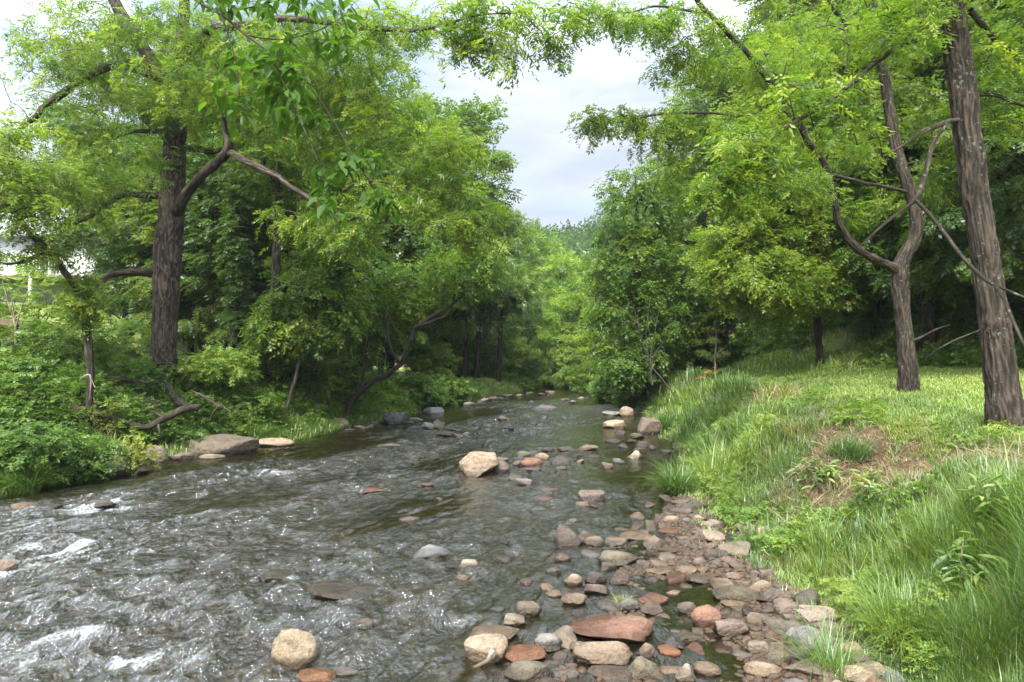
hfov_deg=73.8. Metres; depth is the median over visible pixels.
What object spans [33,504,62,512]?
rock
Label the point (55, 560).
water
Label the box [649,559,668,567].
cobble
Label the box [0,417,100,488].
shrub
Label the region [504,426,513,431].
stone
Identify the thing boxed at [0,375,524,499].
waterside grass
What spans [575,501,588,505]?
rock
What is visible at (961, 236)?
tree
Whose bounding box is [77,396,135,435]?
shrub
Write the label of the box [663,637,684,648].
rock
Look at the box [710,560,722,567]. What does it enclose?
cobble
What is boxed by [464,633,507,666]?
boulder
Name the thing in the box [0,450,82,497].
shrub
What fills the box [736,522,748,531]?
rock
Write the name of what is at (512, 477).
stone
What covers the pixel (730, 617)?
cobble
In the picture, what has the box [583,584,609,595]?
rock
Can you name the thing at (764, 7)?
tree
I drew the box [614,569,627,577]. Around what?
cobble
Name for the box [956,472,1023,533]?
weed
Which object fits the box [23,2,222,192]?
tree
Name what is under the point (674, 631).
cobble
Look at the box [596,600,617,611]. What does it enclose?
cobble
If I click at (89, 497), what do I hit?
rock
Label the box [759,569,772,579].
rock
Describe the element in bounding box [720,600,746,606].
rock
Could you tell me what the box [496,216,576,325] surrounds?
tree
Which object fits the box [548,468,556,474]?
stone
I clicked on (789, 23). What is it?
slender tree
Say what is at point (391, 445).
rock
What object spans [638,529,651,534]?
cobble
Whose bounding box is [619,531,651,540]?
rock
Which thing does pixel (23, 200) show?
walnut tree
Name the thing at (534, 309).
tree
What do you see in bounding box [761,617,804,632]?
rock
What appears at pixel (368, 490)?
rock
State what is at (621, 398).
shore shrubs
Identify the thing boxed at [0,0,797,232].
sky
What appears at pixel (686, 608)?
rock
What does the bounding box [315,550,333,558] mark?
stone
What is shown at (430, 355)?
shrub
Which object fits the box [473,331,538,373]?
shrub
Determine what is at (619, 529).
cobble
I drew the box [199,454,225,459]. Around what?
rock
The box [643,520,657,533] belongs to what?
cobble
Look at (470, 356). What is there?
shrub
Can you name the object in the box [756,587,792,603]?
rock
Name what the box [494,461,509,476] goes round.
rock
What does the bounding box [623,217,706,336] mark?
tree
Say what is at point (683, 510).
cobble
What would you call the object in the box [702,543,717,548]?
cobble
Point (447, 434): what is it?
rock
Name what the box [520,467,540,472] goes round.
rock
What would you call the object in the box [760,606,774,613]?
cobble
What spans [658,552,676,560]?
cobble
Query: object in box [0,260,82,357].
shrub
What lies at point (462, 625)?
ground
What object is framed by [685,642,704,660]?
cobble
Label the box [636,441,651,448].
stone
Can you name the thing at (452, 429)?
rock
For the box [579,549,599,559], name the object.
cobble
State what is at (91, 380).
dead branch
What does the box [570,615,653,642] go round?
rock
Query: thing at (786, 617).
cobble
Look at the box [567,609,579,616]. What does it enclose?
cobble
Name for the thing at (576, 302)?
tree
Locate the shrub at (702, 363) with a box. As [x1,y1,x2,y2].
[669,329,733,369]
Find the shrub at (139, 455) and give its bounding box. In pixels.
[110,429,168,472]
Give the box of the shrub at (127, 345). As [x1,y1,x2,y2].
[56,316,179,366]
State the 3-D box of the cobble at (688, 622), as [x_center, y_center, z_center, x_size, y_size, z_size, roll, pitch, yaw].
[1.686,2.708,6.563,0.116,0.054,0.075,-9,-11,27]
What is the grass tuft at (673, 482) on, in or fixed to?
on the ground at (462, 625)
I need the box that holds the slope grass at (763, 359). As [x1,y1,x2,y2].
[703,297,914,376]
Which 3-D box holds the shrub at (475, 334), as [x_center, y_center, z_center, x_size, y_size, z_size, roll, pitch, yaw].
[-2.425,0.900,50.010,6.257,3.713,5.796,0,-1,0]
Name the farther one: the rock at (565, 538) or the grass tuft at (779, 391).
the grass tuft at (779, 391)
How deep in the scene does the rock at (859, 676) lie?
5.17 m
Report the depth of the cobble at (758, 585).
7.31 m
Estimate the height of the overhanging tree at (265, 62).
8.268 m
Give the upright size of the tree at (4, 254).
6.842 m
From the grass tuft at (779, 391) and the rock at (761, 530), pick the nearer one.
the rock at (761, 530)
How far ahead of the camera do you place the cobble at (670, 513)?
10.56 m
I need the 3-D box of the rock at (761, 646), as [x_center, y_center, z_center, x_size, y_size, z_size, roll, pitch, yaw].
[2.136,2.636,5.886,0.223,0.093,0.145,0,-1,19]
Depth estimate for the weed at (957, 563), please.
5.80 m
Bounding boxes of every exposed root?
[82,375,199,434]
[102,376,160,387]
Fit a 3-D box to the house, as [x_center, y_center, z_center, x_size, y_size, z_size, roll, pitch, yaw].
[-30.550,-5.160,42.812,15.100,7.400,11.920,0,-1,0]
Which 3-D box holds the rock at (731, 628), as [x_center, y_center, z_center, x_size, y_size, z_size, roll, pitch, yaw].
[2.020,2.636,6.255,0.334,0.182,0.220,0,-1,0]
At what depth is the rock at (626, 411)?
26.51 m
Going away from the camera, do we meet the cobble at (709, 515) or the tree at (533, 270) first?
the cobble at (709, 515)
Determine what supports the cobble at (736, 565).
on the ground at (462, 625)
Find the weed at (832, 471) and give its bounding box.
[786,457,849,493]
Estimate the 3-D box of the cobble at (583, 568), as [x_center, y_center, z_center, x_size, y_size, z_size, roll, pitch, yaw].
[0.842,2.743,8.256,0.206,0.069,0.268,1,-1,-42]
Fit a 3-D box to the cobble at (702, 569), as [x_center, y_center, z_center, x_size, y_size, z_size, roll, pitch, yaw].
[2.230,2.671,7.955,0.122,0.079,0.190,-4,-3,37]
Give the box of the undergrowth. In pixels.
[0,338,434,471]
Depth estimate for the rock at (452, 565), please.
8.16 m
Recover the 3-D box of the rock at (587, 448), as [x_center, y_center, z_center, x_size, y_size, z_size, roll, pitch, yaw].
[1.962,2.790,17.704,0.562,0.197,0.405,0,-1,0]
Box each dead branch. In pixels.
[2,280,29,344]
[79,374,94,399]
[190,390,231,412]
[209,404,240,419]
[914,324,949,340]
[925,330,978,359]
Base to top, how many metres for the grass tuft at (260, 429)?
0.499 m
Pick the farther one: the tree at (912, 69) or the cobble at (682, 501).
the tree at (912, 69)
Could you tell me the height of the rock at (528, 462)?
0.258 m
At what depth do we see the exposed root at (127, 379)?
17.53 m
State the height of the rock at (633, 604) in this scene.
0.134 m
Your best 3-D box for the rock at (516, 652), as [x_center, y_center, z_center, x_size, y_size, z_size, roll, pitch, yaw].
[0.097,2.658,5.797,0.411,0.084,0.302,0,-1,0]
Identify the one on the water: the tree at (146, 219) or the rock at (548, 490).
the rock at (548, 490)
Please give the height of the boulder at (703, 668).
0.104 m
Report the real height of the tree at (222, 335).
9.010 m
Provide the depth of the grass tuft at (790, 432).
11.31 m
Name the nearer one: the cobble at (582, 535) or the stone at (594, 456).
the cobble at (582, 535)
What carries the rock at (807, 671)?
on the pebbles
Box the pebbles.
[505,490,886,681]
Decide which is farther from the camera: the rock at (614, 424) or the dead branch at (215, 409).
the rock at (614, 424)
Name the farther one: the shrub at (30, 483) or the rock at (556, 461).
the rock at (556, 461)
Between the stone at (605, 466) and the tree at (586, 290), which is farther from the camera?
the tree at (586, 290)
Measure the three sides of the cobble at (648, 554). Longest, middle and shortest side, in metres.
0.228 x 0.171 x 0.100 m
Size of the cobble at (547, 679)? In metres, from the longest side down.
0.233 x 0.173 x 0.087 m
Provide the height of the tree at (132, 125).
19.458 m
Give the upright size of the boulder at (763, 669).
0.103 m
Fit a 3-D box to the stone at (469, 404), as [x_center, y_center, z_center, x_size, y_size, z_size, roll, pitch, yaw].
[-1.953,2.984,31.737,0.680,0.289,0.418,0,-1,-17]
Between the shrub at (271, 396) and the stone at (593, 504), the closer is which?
the stone at (593, 504)
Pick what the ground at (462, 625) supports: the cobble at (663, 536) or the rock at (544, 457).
the cobble at (663, 536)
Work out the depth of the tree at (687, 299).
33.37 m
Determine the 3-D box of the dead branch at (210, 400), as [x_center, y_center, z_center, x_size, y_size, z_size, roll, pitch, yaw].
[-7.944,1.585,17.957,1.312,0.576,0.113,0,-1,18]
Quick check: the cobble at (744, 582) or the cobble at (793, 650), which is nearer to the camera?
the cobble at (793, 650)
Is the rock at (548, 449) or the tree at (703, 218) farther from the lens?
the tree at (703, 218)
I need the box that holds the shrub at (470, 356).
[409,336,482,377]
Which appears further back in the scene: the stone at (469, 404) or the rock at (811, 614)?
the stone at (469, 404)
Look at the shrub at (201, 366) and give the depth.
19.07 m
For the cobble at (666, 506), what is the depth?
11.11 m
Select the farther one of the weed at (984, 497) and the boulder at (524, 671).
the weed at (984, 497)
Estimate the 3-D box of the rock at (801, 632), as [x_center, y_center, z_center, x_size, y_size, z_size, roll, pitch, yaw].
[2.578,2.568,5.881,0.273,0.219,0.375,0,-1,-32]
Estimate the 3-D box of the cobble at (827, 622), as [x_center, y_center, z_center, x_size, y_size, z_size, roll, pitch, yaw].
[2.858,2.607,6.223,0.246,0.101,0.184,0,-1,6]
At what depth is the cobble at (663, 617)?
6.63 m
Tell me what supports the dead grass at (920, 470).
on the ground at (462, 625)
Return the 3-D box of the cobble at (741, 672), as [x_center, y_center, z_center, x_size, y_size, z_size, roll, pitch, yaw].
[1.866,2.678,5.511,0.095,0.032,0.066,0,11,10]
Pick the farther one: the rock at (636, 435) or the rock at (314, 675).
the rock at (636, 435)
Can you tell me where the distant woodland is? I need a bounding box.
[374,156,771,364]
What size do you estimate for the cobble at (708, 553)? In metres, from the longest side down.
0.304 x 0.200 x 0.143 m
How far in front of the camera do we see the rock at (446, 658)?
5.68 m
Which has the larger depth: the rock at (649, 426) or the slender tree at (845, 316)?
the slender tree at (845, 316)
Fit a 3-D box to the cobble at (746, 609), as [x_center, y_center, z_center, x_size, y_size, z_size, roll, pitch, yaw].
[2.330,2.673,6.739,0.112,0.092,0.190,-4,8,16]
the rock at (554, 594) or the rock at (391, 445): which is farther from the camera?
the rock at (391, 445)
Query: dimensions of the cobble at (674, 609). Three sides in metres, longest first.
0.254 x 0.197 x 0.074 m
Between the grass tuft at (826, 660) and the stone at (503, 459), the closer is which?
the grass tuft at (826, 660)
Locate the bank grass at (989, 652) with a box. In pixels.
[621,356,1023,681]
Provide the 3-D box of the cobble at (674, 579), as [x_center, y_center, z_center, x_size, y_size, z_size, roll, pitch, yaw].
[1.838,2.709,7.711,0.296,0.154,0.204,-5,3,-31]
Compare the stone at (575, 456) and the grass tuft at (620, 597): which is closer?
the grass tuft at (620, 597)
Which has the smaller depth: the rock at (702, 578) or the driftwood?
the driftwood
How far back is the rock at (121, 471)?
14.05 m
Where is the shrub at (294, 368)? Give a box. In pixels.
[234,332,321,379]
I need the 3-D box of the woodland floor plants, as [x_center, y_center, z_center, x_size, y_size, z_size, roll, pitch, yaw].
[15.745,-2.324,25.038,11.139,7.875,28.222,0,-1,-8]
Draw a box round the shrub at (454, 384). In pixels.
[428,371,477,404]
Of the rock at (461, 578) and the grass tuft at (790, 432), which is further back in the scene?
the grass tuft at (790, 432)
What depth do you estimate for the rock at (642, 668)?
5.39 m
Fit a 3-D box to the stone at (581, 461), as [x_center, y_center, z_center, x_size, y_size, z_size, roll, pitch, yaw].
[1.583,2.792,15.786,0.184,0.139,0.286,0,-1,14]
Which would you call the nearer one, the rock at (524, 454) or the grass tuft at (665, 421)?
the rock at (524, 454)
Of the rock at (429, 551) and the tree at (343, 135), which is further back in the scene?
the tree at (343, 135)
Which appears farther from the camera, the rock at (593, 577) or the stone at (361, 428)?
the stone at (361, 428)
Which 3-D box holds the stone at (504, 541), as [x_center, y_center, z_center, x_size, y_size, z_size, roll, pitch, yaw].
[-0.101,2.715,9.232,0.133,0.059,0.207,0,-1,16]
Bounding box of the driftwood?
[469,648,496,670]
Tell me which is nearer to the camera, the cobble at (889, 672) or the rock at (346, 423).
the cobble at (889, 672)
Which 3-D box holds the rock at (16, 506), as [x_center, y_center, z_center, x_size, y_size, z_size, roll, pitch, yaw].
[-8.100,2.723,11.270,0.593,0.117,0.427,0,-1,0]
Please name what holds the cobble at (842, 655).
on the ground at (462, 625)
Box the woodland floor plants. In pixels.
[709,289,1023,369]
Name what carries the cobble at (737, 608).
on the ground at (462, 625)
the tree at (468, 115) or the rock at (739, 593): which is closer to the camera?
the rock at (739, 593)
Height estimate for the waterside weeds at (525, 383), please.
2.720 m
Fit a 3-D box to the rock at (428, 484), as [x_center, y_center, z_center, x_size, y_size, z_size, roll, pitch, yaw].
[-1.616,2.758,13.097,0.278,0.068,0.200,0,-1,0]
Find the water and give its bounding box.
[0,383,716,681]
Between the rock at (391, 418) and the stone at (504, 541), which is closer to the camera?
the stone at (504, 541)
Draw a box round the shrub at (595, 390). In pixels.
[582,375,613,403]
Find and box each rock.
[0,558,18,580]
[1,502,39,510]
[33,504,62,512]
[86,494,92,500]
[102,454,129,479]
[128,460,150,477]
[144,445,166,464]
[168,452,196,461]
[179,434,259,459]
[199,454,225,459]
[259,438,294,448]
[263,569,305,581]
[296,668,335,681]
[305,580,381,601]
[332,418,349,428]
[334,666,357,674]
[356,618,373,630]
[362,488,381,492]
[377,443,399,448]
[383,412,407,427]
[413,544,450,557]
[421,483,434,486]
[422,407,443,415]
[422,422,434,429]
[433,419,444,431]
[437,432,456,437]
[437,654,454,663]
[445,564,459,567]
[447,428,460,431]
[454,574,467,582]
[459,451,498,480]
[459,559,477,570]
[466,625,518,640]
[489,606,503,613]
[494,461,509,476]
[498,417,508,421]
[503,613,525,627]
[504,644,547,661]
[515,451,530,458]
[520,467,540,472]
[521,458,542,466]
[531,404,556,411]
[532,495,552,501]
[535,453,548,462]
[541,447,553,452]
[541,488,559,494]
[545,567,560,575]
[546,590,561,597]
[551,456,570,468]
[553,524,582,550]
[554,553,571,562]
[556,466,567,469]
[557,446,573,451]
[564,574,582,587]
[566,518,578,524]
[569,641,581,649]
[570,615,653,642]
[572,641,633,664]
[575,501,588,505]
[578,444,597,451]
[578,490,604,502]
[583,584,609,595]
[584,536,603,547]
[584,571,606,583]
[585,613,607,617]
[586,665,632,681]
[598,550,638,567]
[600,562,614,572]
[602,411,619,416]
[602,420,625,430]
[609,575,628,585]
[615,597,639,610]
[619,406,633,419]
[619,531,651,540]
[624,450,641,460]
[628,656,666,681]
[630,433,643,439]
[637,417,660,436]
[637,592,668,604]
[639,643,654,659]
[641,602,662,615]
[643,535,669,549]
[645,567,670,574]
[658,527,681,533]
[658,547,686,552]
[658,644,680,656]
[662,515,678,522]
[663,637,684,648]
[675,565,697,573]
[675,663,695,681]
[677,602,695,615]
[686,574,713,583]
[698,529,725,542]
[712,585,759,603]
[714,618,749,637]
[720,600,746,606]
[726,572,741,579]
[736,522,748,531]
[746,640,769,652]
[756,526,775,536]
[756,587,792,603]
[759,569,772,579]
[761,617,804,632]
[767,642,791,663]
[773,598,803,616]
[784,625,834,651]
[785,658,840,679]
[792,605,840,622]
[842,665,870,681]
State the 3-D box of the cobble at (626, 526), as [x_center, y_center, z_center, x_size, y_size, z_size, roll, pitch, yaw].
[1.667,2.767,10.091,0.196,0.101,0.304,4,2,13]
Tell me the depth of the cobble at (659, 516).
10.41 m
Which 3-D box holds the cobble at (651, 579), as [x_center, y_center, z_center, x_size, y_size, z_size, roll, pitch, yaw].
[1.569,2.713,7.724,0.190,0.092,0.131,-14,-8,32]
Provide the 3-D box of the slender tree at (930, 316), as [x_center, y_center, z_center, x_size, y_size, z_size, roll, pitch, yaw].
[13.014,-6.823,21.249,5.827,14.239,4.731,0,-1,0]
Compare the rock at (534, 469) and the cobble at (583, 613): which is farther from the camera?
the rock at (534, 469)
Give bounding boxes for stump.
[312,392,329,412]
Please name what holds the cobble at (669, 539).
on the ground at (462, 625)
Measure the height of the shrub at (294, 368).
2.156 m
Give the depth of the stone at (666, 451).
17.28 m
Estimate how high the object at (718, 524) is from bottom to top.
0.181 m
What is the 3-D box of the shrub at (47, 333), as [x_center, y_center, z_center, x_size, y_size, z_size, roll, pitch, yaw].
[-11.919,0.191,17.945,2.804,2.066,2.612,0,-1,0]
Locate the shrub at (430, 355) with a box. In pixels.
[393,341,463,380]
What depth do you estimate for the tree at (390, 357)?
43.20 m
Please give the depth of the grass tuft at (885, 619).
5.78 m
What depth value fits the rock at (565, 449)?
17.59 m
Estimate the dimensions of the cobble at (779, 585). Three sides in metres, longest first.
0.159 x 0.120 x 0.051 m
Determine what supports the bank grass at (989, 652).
on the ground at (462, 625)
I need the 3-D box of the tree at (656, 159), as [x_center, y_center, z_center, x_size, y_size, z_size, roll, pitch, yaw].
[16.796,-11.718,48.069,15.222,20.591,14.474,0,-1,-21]
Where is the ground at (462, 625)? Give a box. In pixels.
[0,297,1023,681]
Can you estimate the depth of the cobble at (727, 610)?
6.73 m
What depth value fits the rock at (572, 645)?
5.91 m
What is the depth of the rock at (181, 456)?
16.08 m
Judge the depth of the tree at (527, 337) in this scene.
54.96 m
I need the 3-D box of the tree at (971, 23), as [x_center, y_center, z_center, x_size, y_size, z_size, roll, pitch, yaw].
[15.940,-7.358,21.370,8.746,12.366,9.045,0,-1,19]
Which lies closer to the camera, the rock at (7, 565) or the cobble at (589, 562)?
the rock at (7, 565)
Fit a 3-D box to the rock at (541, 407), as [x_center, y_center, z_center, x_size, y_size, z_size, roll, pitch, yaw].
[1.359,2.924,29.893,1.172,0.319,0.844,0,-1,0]
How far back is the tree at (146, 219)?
29.49 m
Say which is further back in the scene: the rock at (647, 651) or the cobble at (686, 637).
the cobble at (686, 637)
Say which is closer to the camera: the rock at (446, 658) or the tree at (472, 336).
the rock at (446, 658)
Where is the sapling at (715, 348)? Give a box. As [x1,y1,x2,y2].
[707,321,724,376]
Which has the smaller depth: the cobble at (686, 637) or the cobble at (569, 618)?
the cobble at (686, 637)
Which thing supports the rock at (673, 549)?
on the ground at (462, 625)
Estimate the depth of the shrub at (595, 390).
34.82 m
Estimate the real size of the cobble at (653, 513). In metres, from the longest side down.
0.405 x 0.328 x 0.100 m
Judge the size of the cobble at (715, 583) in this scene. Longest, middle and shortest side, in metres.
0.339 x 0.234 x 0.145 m
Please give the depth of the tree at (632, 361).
29.33 m
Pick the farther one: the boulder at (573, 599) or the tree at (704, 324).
the tree at (704, 324)
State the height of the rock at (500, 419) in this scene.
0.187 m
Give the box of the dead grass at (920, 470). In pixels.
[665,372,1023,681]
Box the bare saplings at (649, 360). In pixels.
[631,300,672,392]
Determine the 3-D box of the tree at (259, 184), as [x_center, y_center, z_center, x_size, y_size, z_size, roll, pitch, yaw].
[-7.259,-3.397,22.765,6.789,11.130,5.268,0,-1,0]
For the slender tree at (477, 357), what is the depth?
40.91 m
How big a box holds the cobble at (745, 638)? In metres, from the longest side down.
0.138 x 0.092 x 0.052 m
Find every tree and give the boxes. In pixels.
[0,0,618,390]
[0,108,112,424]
[0,235,24,271]
[16,133,162,340]
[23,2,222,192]
[72,88,255,314]
[82,140,263,358]
[103,32,303,164]
[121,74,387,362]
[180,118,273,359]
[186,178,315,360]
[193,0,416,231]
[206,78,392,390]
[219,58,392,274]
[224,77,465,320]
[258,201,399,380]
[313,230,519,416]
[337,73,526,372]
[353,153,478,374]
[377,111,511,373]
[396,89,541,373]
[423,260,525,378]
[438,278,527,378]
[440,325,489,360]
[444,274,526,379]
[453,182,555,376]
[464,253,569,382]
[482,308,541,379]
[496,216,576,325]
[511,289,554,375]
[512,318,575,386]
[524,243,600,352]
[529,280,607,391]
[556,325,613,397]
[560,268,627,361]
[561,0,959,392]
[572,157,721,405]
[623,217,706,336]
[648,41,774,247]
[651,1,810,266]
[652,134,799,251]
[654,257,725,360]
[671,63,737,256]
[676,218,775,338]
[677,19,895,364]
[682,0,1023,429]
[686,294,745,369]
[688,0,817,224]
[743,0,833,245]
[746,0,905,339]
[772,0,880,315]
[787,0,850,84]
[799,0,1023,209]
[811,63,1007,352]
[814,177,887,305]
[821,1,872,134]
[827,0,936,345]
[836,0,857,327]
[856,26,1023,343]
[873,0,1022,160]
[878,0,1023,301]
[880,4,1023,174]
[886,17,1023,303]
[931,91,1023,316]
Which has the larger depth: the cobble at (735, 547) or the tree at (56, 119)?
the tree at (56, 119)
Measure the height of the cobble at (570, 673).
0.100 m
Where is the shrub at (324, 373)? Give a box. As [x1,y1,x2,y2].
[282,351,360,398]
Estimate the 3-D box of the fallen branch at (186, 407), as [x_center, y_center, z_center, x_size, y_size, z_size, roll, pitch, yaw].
[-8.952,1.566,17.111,1.900,1.340,2.932,0,-1,12]
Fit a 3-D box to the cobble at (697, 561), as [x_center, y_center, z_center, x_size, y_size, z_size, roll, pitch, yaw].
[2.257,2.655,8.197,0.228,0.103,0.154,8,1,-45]
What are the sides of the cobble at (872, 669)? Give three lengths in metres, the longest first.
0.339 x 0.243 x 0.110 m
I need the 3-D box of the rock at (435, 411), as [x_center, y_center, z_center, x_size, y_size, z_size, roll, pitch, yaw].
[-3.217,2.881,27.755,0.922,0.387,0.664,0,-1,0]
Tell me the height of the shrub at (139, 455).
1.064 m
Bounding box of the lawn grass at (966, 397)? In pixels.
[701,344,1023,463]
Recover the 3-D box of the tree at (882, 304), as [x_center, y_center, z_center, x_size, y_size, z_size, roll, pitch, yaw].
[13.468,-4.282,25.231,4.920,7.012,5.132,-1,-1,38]
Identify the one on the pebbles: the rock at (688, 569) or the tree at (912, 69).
the rock at (688, 569)
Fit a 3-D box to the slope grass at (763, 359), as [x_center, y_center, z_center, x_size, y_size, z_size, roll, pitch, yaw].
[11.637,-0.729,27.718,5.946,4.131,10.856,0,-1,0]
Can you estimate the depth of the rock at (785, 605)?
6.57 m
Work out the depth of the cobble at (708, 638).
6.16 m
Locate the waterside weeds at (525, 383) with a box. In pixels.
[290,358,536,415]
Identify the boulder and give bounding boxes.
[85,499,115,509]
[271,628,319,678]
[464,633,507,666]
[504,660,549,681]
[514,601,541,618]
[534,633,561,653]
[561,593,586,605]
[690,604,722,629]
[692,661,720,675]
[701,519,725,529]
[743,661,781,677]
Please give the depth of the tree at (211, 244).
26.90 m
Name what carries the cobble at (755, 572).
on the ground at (462, 625)
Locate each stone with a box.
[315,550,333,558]
[355,426,366,430]
[399,516,419,522]
[409,417,422,422]
[453,434,463,439]
[461,432,470,438]
[463,402,475,407]
[488,396,498,401]
[492,554,512,564]
[497,457,508,461]
[500,538,509,543]
[502,394,512,397]
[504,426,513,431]
[508,475,521,480]
[512,460,520,466]
[515,478,533,486]
[520,578,531,585]
[540,583,553,591]
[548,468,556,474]
[565,471,575,475]
[572,454,581,458]
[576,459,583,464]
[586,455,599,458]
[588,502,598,508]
[601,462,613,470]
[604,439,620,444]
[612,458,624,464]
[615,431,625,435]
[618,444,627,449]
[632,447,645,452]
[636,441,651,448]
[645,501,654,507]
[659,449,670,453]
[659,494,672,503]
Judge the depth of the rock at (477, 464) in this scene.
14.22 m
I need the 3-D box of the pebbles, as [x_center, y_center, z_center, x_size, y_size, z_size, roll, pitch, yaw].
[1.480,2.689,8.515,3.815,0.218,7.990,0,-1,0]
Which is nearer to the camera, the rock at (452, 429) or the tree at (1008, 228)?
the tree at (1008, 228)
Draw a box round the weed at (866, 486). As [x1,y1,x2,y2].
[848,468,900,509]
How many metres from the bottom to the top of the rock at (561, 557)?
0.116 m
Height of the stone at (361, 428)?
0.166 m
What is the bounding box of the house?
[0,204,130,312]
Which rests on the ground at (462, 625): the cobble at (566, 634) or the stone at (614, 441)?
the cobble at (566, 634)
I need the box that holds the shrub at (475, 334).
[458,328,517,368]
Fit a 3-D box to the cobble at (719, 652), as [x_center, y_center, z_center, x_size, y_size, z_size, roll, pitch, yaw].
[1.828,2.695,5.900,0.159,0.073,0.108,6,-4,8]
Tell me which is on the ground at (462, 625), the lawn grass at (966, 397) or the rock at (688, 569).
the lawn grass at (966, 397)
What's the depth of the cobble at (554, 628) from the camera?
6.39 m
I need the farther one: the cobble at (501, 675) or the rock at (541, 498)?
the rock at (541, 498)
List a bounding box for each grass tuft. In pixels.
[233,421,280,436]
[606,590,640,609]
[627,455,717,495]
[635,405,683,430]
[748,597,913,681]
[749,379,813,401]
[775,415,819,437]
[800,551,998,680]
[812,429,903,461]
[975,424,1016,434]
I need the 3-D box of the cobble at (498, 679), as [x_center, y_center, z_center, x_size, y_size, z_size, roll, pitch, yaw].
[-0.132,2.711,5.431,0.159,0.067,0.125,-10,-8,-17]
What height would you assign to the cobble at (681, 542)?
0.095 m
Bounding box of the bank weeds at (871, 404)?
[630,362,1023,680]
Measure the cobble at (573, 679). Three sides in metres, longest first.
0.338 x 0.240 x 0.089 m
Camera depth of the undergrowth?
17.21 m
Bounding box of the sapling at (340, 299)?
[238,250,383,413]
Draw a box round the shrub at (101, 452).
[28,430,134,485]
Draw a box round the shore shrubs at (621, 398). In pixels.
[544,339,695,406]
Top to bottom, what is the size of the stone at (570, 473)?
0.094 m
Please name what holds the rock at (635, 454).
in the water
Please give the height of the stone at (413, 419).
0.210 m
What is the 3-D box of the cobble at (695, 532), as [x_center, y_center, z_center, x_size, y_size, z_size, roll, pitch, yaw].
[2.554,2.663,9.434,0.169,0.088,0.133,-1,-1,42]
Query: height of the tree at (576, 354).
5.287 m
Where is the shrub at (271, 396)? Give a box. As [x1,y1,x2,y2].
[224,387,287,421]
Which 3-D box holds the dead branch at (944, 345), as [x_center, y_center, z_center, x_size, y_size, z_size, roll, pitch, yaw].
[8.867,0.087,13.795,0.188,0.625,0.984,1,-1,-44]
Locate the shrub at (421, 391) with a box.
[395,370,448,409]
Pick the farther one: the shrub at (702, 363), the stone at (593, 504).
the shrub at (702, 363)
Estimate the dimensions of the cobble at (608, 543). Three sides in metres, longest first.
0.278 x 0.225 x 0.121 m
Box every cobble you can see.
[488,676,504,681]
[499,671,508,681]
[521,638,534,644]
[537,676,557,681]
[551,651,567,664]
[551,669,579,677]
[552,626,558,632]
[553,625,578,650]
[555,612,569,618]
[560,614,574,623]
[566,677,585,681]
[567,548,578,553]
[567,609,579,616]
[573,565,592,572]
[578,531,594,545]
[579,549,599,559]
[579,609,594,618]
[581,559,600,567]
[595,531,603,535]
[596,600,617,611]
[604,540,624,546]
[605,537,627,543]
[613,527,631,532]
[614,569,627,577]
[619,524,630,527]
[627,612,643,616]
[630,512,645,522]
[630,545,641,549]
[630,564,643,571]
[631,524,640,528]
[633,587,650,595]
[636,560,650,565]
[637,551,645,555]
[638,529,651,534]
[641,575,657,584]
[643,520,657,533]
[644,512,663,517]
[645,551,658,557]
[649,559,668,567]
[655,514,665,519]
[656,613,671,622]
[657,623,670,632]
[658,534,669,539]
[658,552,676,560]
[658,666,696,679]
[661,504,673,510]
[662,606,680,614]
[664,512,675,515]
[664,537,673,544]
[665,572,686,586]
[666,590,682,597]
[668,508,691,513]
[670,499,690,503]
[670,629,689,633]
[676,540,689,544]
[676,556,690,564]
[677,629,704,645]
[679,583,692,593]
[682,518,690,522]
[682,620,692,624]
[683,501,705,509]
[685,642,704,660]
[687,543,698,549]
[688,595,701,602]
[691,531,700,534]
[692,515,704,519]
[692,557,706,565]
[692,627,704,635]
[698,566,708,572]
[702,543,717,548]
[703,512,718,516]
[703,549,727,558]
[703,636,713,640]
[709,578,733,588]
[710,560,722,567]
[714,648,727,656]
[718,541,749,557]
[720,608,731,613]
[725,533,738,541]
[726,616,740,619]
[728,562,746,569]
[731,605,742,610]
[731,651,753,657]
[735,580,750,584]
[737,669,745,674]
[742,604,753,615]
[742,636,750,642]
[744,622,757,627]
[746,612,769,623]
[748,580,771,590]
[749,570,758,576]
[754,562,765,569]
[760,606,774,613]
[774,581,786,588]
[782,614,796,619]
[783,678,804,681]
[785,644,810,660]
[794,588,818,604]
[811,620,840,633]
[825,648,853,664]
[834,641,865,652]
[853,654,874,662]
[853,661,885,676]
[865,677,878,681]
[881,670,905,681]
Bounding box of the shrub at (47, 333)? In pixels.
[0,309,121,371]
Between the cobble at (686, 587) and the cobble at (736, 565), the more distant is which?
the cobble at (736, 565)
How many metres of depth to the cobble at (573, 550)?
8.92 m
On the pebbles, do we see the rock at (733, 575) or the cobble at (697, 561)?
the rock at (733, 575)
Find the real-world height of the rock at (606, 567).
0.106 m
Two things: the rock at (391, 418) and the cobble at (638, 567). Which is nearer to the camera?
the cobble at (638, 567)
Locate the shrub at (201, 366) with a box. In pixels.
[157,341,263,396]
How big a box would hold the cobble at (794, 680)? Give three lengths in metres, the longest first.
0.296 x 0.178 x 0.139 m
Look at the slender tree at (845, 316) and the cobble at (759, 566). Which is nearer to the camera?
the cobble at (759, 566)
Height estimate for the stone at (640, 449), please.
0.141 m
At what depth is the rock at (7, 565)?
7.86 m
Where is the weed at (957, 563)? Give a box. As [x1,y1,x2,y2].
[926,531,1011,604]
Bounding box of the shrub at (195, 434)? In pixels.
[165,425,211,448]
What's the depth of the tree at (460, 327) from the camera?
37.09 m
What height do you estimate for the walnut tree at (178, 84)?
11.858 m

